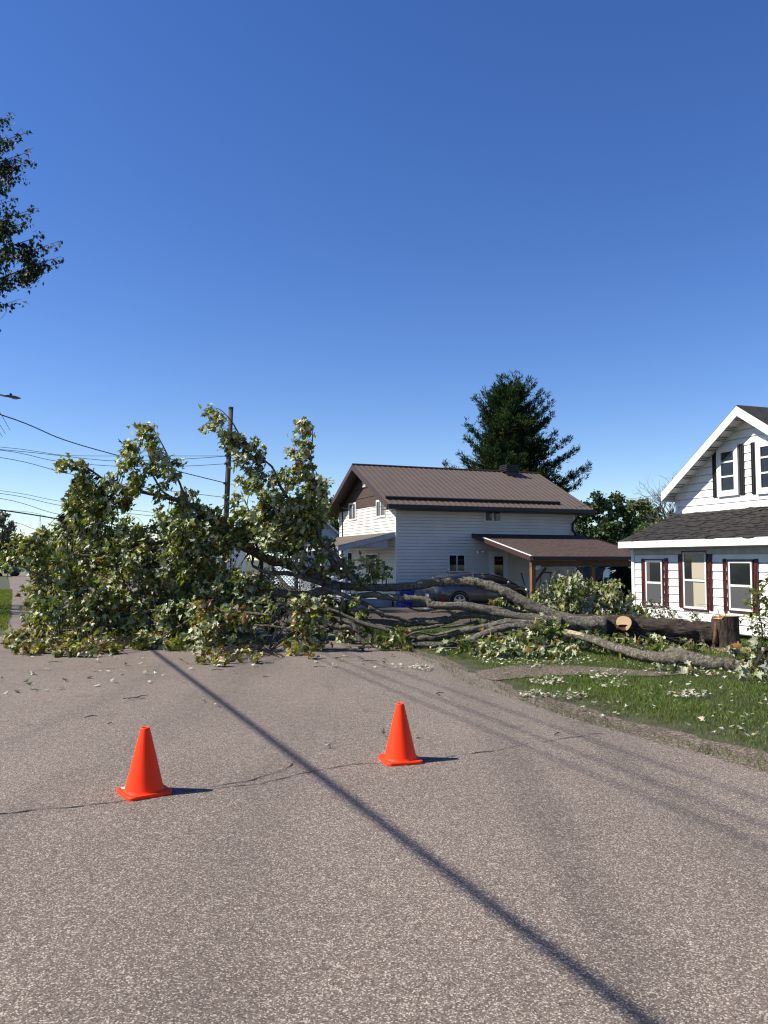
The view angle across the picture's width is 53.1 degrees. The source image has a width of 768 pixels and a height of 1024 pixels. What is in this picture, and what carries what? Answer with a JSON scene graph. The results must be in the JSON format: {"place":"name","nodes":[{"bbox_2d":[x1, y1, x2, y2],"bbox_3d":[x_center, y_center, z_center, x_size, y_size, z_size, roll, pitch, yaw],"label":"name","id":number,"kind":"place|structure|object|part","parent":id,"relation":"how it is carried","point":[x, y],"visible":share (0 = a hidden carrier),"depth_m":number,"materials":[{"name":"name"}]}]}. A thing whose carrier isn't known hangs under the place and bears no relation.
{"place":"outdoors","nodes":[
{"label":"outdoors","id":0,"kind":"place"},
{"bbox_2d":[0,589,12,629],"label":"grass","id":1,"kind":"structure","parent":0,"point":[5,596],"depth_m":28.94,"materials":[{"name":"green plant"}]},
{"bbox_2d":[3,573,266,575],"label":"cross street","id":2,"kind":"structure","parent":0,"point":[22,574],"depth_m":93.23,"materials":[{"name":"grey asphalt"}]},
{"bbox_2d":[0,564,23,575],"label":"distant car","id":3,"kind":"object","parent":2,"relation":"on","point":[16,572],"visible":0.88,"depth_m":83.20,"materials":[{"name":"black metal"}]},
{"bbox_2d":[0,576,767,1023],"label":"road","id":4,"kind":"structure","parent":0,"point":[598,874],"depth_m":4.65,"materials":[{"name":"grey asphalt"}]},
{"bbox_2d":[117,726,171,800],"bbox_3d":[-1.846,1.911,5.925,0.340,0.494,0.340,3,-4,-36],"label":"traffic cone","id":5,"kind":"object","parent":4,"relation":"on","point":[144,780],"visible":1,"depth_m":5.84,"materials":[{"name":"orange plastic"}]},
{"bbox_2d":[0,763,292,813],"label":"road crack","id":6,"kind":"object","parent":4,"relation":"on","point":[123,800],"visible":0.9,"depth_m":5.65,"materials":[{"name":"black asphalt"}]},
{"bbox_2d":[378,703,422,765],"bbox_3d":[0.145,1.965,6.869,0.340,0.503,0.340,1,-4,-16],"label":"traffic cone","id":7,"kind":"object","parent":4,"relation":"on","point":[400,750],"visible":1,"depth_m":6.78,"materials":[{"name":"orange plastic"}]},
{"bbox_2d":[222,733,601,787],"bbox_3d":[0.466,2.222,7.002,3.984,0.001,0.200,2,-4,-28],"label":"road crack","id":8,"kind":"object","parent":4,"relation":"on","point":[433,758],"visible":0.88,"depth_m":6.74,"materials":[{"name":"black asphalt"}]},
{"bbox_2d":[0,560,767,770],"bbox_3d":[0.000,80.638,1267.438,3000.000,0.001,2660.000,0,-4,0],"label":"ground","id":9,"kind":"structure","parent":0,"point":[4,583],"depth_m":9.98,"materials":[{"name":"green plant"}]},
{"bbox_2d":[0,511,16,575],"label":"pale tree","id":10,"kind":"object","parent":9,"relation":"on","point":[8,530],"visible":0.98,"depth_m":84.74,"materials":[{"name":"green plant"}]},
{"bbox_2d":[0,393,20,398],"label":"street lamp","id":11,"kind":"object","parent":9,"relation":"on","point":[10,395],"visible":1,"depth_m":30.26,"materials":[{"name":"grey metal"}]},
{"bbox_2d":[0,536,23,565],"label":"distant trees","id":12,"kind":"object","parent":9,"relation":"on","point":[8,541],"visible":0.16,"depth_m":118.89,"materials":[{"name":"green plant"}]},
{"bbox_2d":[0,112,63,331],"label":"street maple","id":13,"kind":"object","parent":9,"relation":"on","point":[29,264],"visible":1,"depth_m":26.16,"materials":[{"name":"green plant"}]},
{"bbox_2d":[47,474,102,555],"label":"spruce","id":14,"kind":"object","parent":9,"relation":"on","point":[63,517],"visible":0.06,"depth_m":59.65,"materials":[{"name":"green plant"}]},
{"bbox_2d":[153,508,206,551],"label":"green tree","id":15,"kind":"object","parent":9,"relation":"on","point":[161,530],"visible":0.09,"depth_m":61.30,"materials":[{"name":"green plant"}]},
{"bbox_2d":[194,536,245,582],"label":"white house","id":16,"kind":"structure","parent":9,"relation":"on","point":[240,557],"depth_m":58.77,"materials":[{"name":"plastic"}]},
{"bbox_2d":[229,557,234,569],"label":"window","id":17,"kind":"structure","parent":16,"relation":"in","point":[233,558],"depth_m":58.56,"materials":[{"name":"white glass"}]},
{"bbox_2d":[221,407,233,575],"bbox_3d":[-8.016,-0.588,39.106,0.586,9.638,0.308,0,-4,0],"label":"utility pole","id":18,"kind":"object","parent":9,"relation":"on","point":[227,463],"visible":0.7,"depth_m":39.09,"materials":[{"name":"brown wood"}]},
{"bbox_2d":[3,447,75,455],"bbox_3d":[-15.855,-3.048,36.439,16.822,0.554,1.139,1,-4,-19],"label":"overhead wire","id":19,"kind":"object","parent":18,"relation":"attached to","point":[37,451],"visible":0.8,"depth_m":36.16,"materials":[{"name":"black plastic"}]},
{"bbox_2d":[0,498,165,531],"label":"overhead wire","id":20,"kind":"object","parent":18,"relation":"attached to","point":[47,511],"visible":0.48,"depth_m":36.57,"materials":[{"name":"black plastic"}]},
{"bbox_2d":[0,490,170,514],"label":"overhead wire","id":21,"kind":"object","parent":18,"relation":"attached to","point":[68,502],"visible":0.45,"depth_m":36.76,"materials":[{"name":"black plastic"}]},
{"bbox_2d":[0,493,185,519],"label":"overhead wire","id":22,"kind":"object","parent":18,"relation":"attached to","point":[61,505],"visible":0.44,"depth_m":36.70,"materials":[{"name":"black plastic"}]},
{"bbox_2d":[0,509,208,541],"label":"overhead wire","id":23,"kind":"object","parent":18,"relation":"attached to","point":[50,517],"visible":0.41,"depth_m":32.11,"materials":[{"name":"black plastic"}]},
{"bbox_2d":[1,450,217,466],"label":"overhead wire","id":24,"kind":"object","parent":18,"relation":"attached to","point":[99,465],"visible":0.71,"depth_m":37.59,"materials":[{"name":"black plastic"}]},
{"bbox_2d":[0,457,218,496],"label":"overhead wire","id":25,"kind":"object","parent":18,"relation":"attached to","point":[85,477],"visible":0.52,"depth_m":36.70,"materials":[{"name":"black plastic"}]},
{"bbox_2d":[0,414,223,482],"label":"overhead wire","id":26,"kind":"object","parent":18,"relation":"attached to","point":[90,447],"visible":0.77,"depth_m":32.28,"materials":[{"name":"black plastic"}]},
{"bbox_2d":[0,449,223,460],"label":"overhead wire","id":27,"kind":"object","parent":18,"relation":"attached to","point":[102,460],"visible":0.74,"depth_m":37.24,"materials":[{"name":"black plastic"}]},
{"bbox_2d":[233,507,280,573],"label":"green tree","id":28,"kind":"object","parent":9,"relation":"on","point":[236,521],"visible":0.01,"depth_m":66.15,"materials":[{"name":"green plant"}]},
{"bbox_2d":[264,567,296,590],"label":"lattice panel","id":29,"kind":"object","parent":9,"relation":"on","point":[277,568],"visible":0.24,"depth_m":44.21,"materials":[{"name":"grey"}]},
{"bbox_2d":[268,518,338,585],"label":"grey house","id":30,"kind":"structure","parent":9,"relation":"on","point":[333,532],"depth_m":52.82,"materials":[{"name":"blue"}]},
{"bbox_2d":[322,495,338,531],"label":"green tree","id":31,"kind":"object","parent":9,"relation":"on","point":[333,522],"visible":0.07,"depth_m":58.88,"materials":[{"name":"green plant"}]},
{"bbox_2d":[0,403,712,666],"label":"fallen maple","id":32,"kind":"object","parent":9,"relation":"on","point":[216,620],"visible":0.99,"depth_m":16.74,"materials":[{"name":"green plant"}]},
{"bbox_2d":[430,640,466,648],"bbox_3d":[1.291,2.609,15.164,0.991,0.106,0.050,3,-4,-37],"label":"cut stick","id":33,"kind":"object","parent":32,"relation":"on","point":[437,645],"visible":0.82,"depth_m":15.07,"materials":[{"name":"brown wood"}]},
{"bbox_2d":[51,649,767,736],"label":"fallen leaves","id":34,"kind":"object","parent":9,"relation":"on","point":[686,694],"depth_m":10.99,"materials":[{"name":"plant"}]},
{"bbox_2d":[298,463,630,606],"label":"house","id":35,"kind":"structure","parent":9,"relation":"on","point":[409,531],"depth_m":31.02,"materials":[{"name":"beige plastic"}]},
{"bbox_2d":[343,551,352,563],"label":"window","id":36,"kind":"structure","parent":35,"relation":"in","point":[350,553],"depth_m":34.55,"materials":[{"name":"white glass"}]},
{"bbox_2d":[349,502,356,520],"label":"window","id":37,"kind":"structure","parent":35,"relation":"in","point":[352,512],"depth_m":34.40,"materials":[{"name":"white glass"}]},
{"bbox_2d":[365,553,378,573],"bbox_3d":[-0.504,2.162,31.989,0.050,0.881,1.536,1,-4,-21],"label":"window","id":38,"kind":"structure","parent":35,"relation":"in","point":[367,556],"depth_m":32.34,"materials":[{"name":"white glass"}]},
{"bbox_2d":[376,500,385,517],"bbox_3d":[-0.120,-0.144,31.148,0.050,0.725,1.066,1,-4,-21],"label":"window","id":39,"kind":"structure","parent":35,"relation":"in","point":[379,512],"depth_m":31.22,"materials":[{"name":"white glass"}]},
{"bbox_2d":[448,554,465,571],"bbox_3d":[2.892,2.030,30.491,0.777,0.731,0.050,1,-4,-21],"label":"window","id":40,"kind":"structure","parent":35,"relation":"in","point":[456,562],"depth_m":30.48,"materials":[{"name":"white glass"}]},
{"bbox_2d":[484,512,501,521],"bbox_3d":[4.420,0.086,31.211,0.808,0.663,0.050,1,-4,-21],"label":"window","id":41,"kind":"structure","parent":35,"relation":"in","point":[488,517],"depth_m":31.18,"materials":[{"name":"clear glass"}]},
{"bbox_2d":[489,551,507,578],"bbox_3d":[4.653,2.620,31.139,0.856,2.037,0.060,1,-4,-21],"label":"door","id":42,"kind":"structure","parent":35,"relation":"in","point":[498,560],"depth_m":31.16,"materials":[{"name":"white wood"}]},
{"bbox_2d":[344,495,657,510],"bbox_3d":[5.910,-0.419,32.685,15.908,1.020,6.890,0,-4,0],"label":"overhead wire","id":43,"kind":"object","parent":35,"relation":"attached to","point":[496,510],"visible":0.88,"depth_m":30.42,"materials":[{"name":"black plastic"}]},
{"bbox_2d":[442,370,592,492],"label":"white pine","id":44,"kind":"object","parent":9,"relation":"on","point":[510,426],"visible":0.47,"depth_m":51.52,"materials":[{"name":"green plant"}]},
{"bbox_2d":[520,569,650,616],"bbox_3d":[5.006,2.207,18.687,3.534,1.616,2.181,0,-4,0],"label":"leafy branch","id":45,"kind":"object","parent":9,"relation":"on","point":[567,592],"visible":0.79,"depth_m":18.18,"materials":[{"name":"green plant"}]},
{"bbox_2d":[575,489,626,568],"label":"green tree","id":46,"kind":"object","parent":9,"relation":"on","point":[605,530],"visible":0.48,"depth_m":42.55,"materials":[{"name":"green plant"}]},
{"bbox_2d":[576,567,627,597],"bbox_3d":[10.017,3.294,35.889,1.930,1.479,4.250,-2,-4,33],"label":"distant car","id":47,"kind":"object","parent":9,"relation":"on","point":[606,575],"visible":0.06,"depth_m":34.80,"materials":[{"name":"black metal"}]},
{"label":"window","id":48,"kind":"part","parent":47,"relation":"part of","materials":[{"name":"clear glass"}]},
{"bbox_2d":[583,566,631,595],"bbox_3d":[11.089,3.160,36.772,3.678,2.282,3.379,3,-5,-44],"label":"car","id":49,"kind":"object","parent":9,"relation":"on","point":[624,574],"visible":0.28,"depth_m":35.99,"materials":[{"name":"black metal"}]},
{"bbox_2d":[594,490,639,538],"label":"green tree","id":50,"kind":"object","parent":9,"relation":"on","point":[626,514],"visible":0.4,"depth_m":51.25,"materials":[{"name":"green plant"}]},
{"bbox_2d":[625,498,662,533],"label":"green tree","id":51,"kind":"object","parent":9,"relation":"on","point":[643,510],"visible":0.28,"depth_m":55.60,"materials":[{"name":"green plant"}]},
{"bbox_2d":[620,471,676,524],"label":"bare tree","id":52,"kind":"object","parent":9,"relation":"on","point":[662,508],"visible":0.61,"depth_m":46.25,"materials":[{"name":"grey plant"}]},
{"bbox_2d":[634,510,674,532],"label":"green tree","id":53,"kind":"object","parent":9,"relation":"on","point":[646,525],"visible":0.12,"depth_m":48.61,"materials":[{"name":"green plant"}]},
{"bbox_2d":[641,597,679,618],"bbox_3d":[6.667,2.537,18.879,1.240,0.891,0.852,0,-4,0],"label":"bush","id":54,"kind":"object","parent":9,"relation":"on","point":[660,613],"visible":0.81,"depth_m":18.88,"materials":[{"name":"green plant"}]},
{"bbox_2d":[562,629,767,681],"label":"broken limb","id":55,"kind":"object","parent":9,"relation":"on","point":[755,664],"visible":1,"depth_m":12.50,"materials":[{"name":"grey wood"}]},
{"bbox_2d":[618,405,767,637],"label":"gabled house","id":56,"kind":"structure","parent":9,"relation":"on","point":[707,543],"depth_m":19.09,"materials":[{"name":"white plastic"}]},
{"bbox_2d":[644,559,664,606],"bbox_3d":[7.043,1.840,20.011,0.054,1.235,0.732,1,-4,-19],"label":"window","id":57,"kind":"structure","parent":56,"relation":"in","point":[653,568],"depth_m":19.99,"materials":[{"name":"grey glass"}]},
{"bbox_2d":[681,550,708,610],"bbox_3d":[7.529,1.654,18.590,0.054,1.439,0.865,1,-4,-19],"label":"window","id":58,"kind":"structure","parent":56,"relation":"in","point":[695,581],"depth_m":18.57,"materials":[{"name":"beige glass"}]},
{"bbox_2d":[716,444,739,496],"bbox_3d":[8.861,-1.056,19.794,0.066,1.290,0.734,1,-4,-19],"label":"window","id":59,"kind":"structure","parent":56,"relation":"in","point":[727,457],"depth_m":19.78,"materials":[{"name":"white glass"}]},
{"bbox_2d":[726,559,754,612],"bbox_3d":[7.997,1.655,17.210,0.054,1.186,0.768,1,-4,-19],"label":"window","id":60,"kind":"structure","parent":56,"relation":"in","point":[740,572],"depth_m":17.23,"materials":[{"name":"grey glass"}]},
{"bbox_2d":[755,440,767,493],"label":"window","id":61,"kind":"structure","parent":56,"relation":"in","point":[761,447],"depth_m":18.73,"materials":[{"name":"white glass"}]},
{"bbox_2d":[683,604,708,648],"bbox_3d":[6.812,2.420,16.466,0.585,0.842,2.898,-1,-4,12],"label":"sapling","id":62,"kind":"object","parent":9,"relation":"on","point":[696,619],"visible":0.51,"depth_m":16.82,"materials":[{"name":"green plant"}]},
{"bbox_2d":[708,607,740,648],"bbox_3d":[7.012,2.370,15.782,0.744,0.829,0.748,0,-4,0],"label":"tree stump","id":63,"kind":"object","parent":9,"relation":"on","point":[725,628],"visible":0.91,"depth_m":15.54,"materials":[{"name":"brown wood"}]},
{"bbox_2d":[698,646,751,653],"bbox_3d":[7.084,2.711,15.181,3.877,0.120,2.010,0,-4,0],"label":"sawdust","id":64,"kind":"object","parent":9,"relation":"on","point":[748,648],"visible":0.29,"depth_m":15.15},
{"bbox_2d":[739,574,767,646],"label":"bush","id":65,"kind":"object","parent":9,"relation":"on","point":[755,604],"visible":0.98,"depth_m":15.56,"materials":[{"name":"green plant"}]},
{"bbox_2d":[0,0,767,559],"label":"sky","id":66,"kind":"structure","parent":0,"point":[352,218],"materials":[{"name":"blue"}]},
{"bbox_2d":[258,601,624,629],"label":"driveway","id":67,"kind":"structure","parent":0,"point":[405,612],"depth_m":25.03,"materials":[{"name":"grey asphalt"}]},
{"bbox_2d":[254,562,284,601],"bbox_3d":[-3.785,2.526,25.341,1.237,1.726,0.842,-1,-4,18],"label":"garden bush","id":68,"kind":"object","parent":67,"relation":"on","point":[264,575],"visible":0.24,"depth_m":25.35,"materials":[{"name":"green plant"}]},
{"bbox_2d":[290,577,317,599],"bbox_3d":[-2.711,2.727,26.853,1.356,1.512,0.912,-1,-4,20],"label":"garden bush","id":69,"kind":"object","parent":67,"relation":"on","point":[311,587],"visible":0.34,"depth_m":26.79,"materials":[{"name":"green plant"}]},
{"bbox_2d":[395,590,414,606],"bbox_3d":[0.791,3.293,29.108,0.640,0.640,0.480,1,-4,-21],"label":"recycling bin","id":70,"kind":"object","parent":67,"relation":"on","point":[410,603],"visible":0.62,"depth_m":28.93,"materials":[{"name":"blue plastic"}]},
{"bbox_2d":[421,571,529,607],"bbox_3d":[3.508,2.910,28.971,4.130,1.393,2.029,1,-4,-21],"label":"parked car","id":71,"kind":"object","parent":67,"relation":"on","point":[457,593],"visible":0.54,"depth_m":28.07,"materials":[{"name":"grey paint"}]},
{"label":"window","id":72,"kind":"part","parent":71,"relation":"part of","materials":[{"name":"black glass"}]},
{"bbox_2d":[537,572,554,600],"bbox_3d":[6.022,2.903,28.520,0.555,1.354,0.632,1,-4,-21],"label":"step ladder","id":73,"kind":"object","parent":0,"point":[545,583],"visible":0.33,"depth_m":28.50,"materials":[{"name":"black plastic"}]},
{"bbox_2d":[476,665,688,680],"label":"worn path","id":74,"kind":"structure","parent":0,"point":[490,674],"depth_m":12.29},
{"bbox_2d":[410,649,767,773],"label":"dirt shoulder","id":75,"kind":"object","parent":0,"point":[694,740],"visible":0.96,"depth_m":8.03}
]}

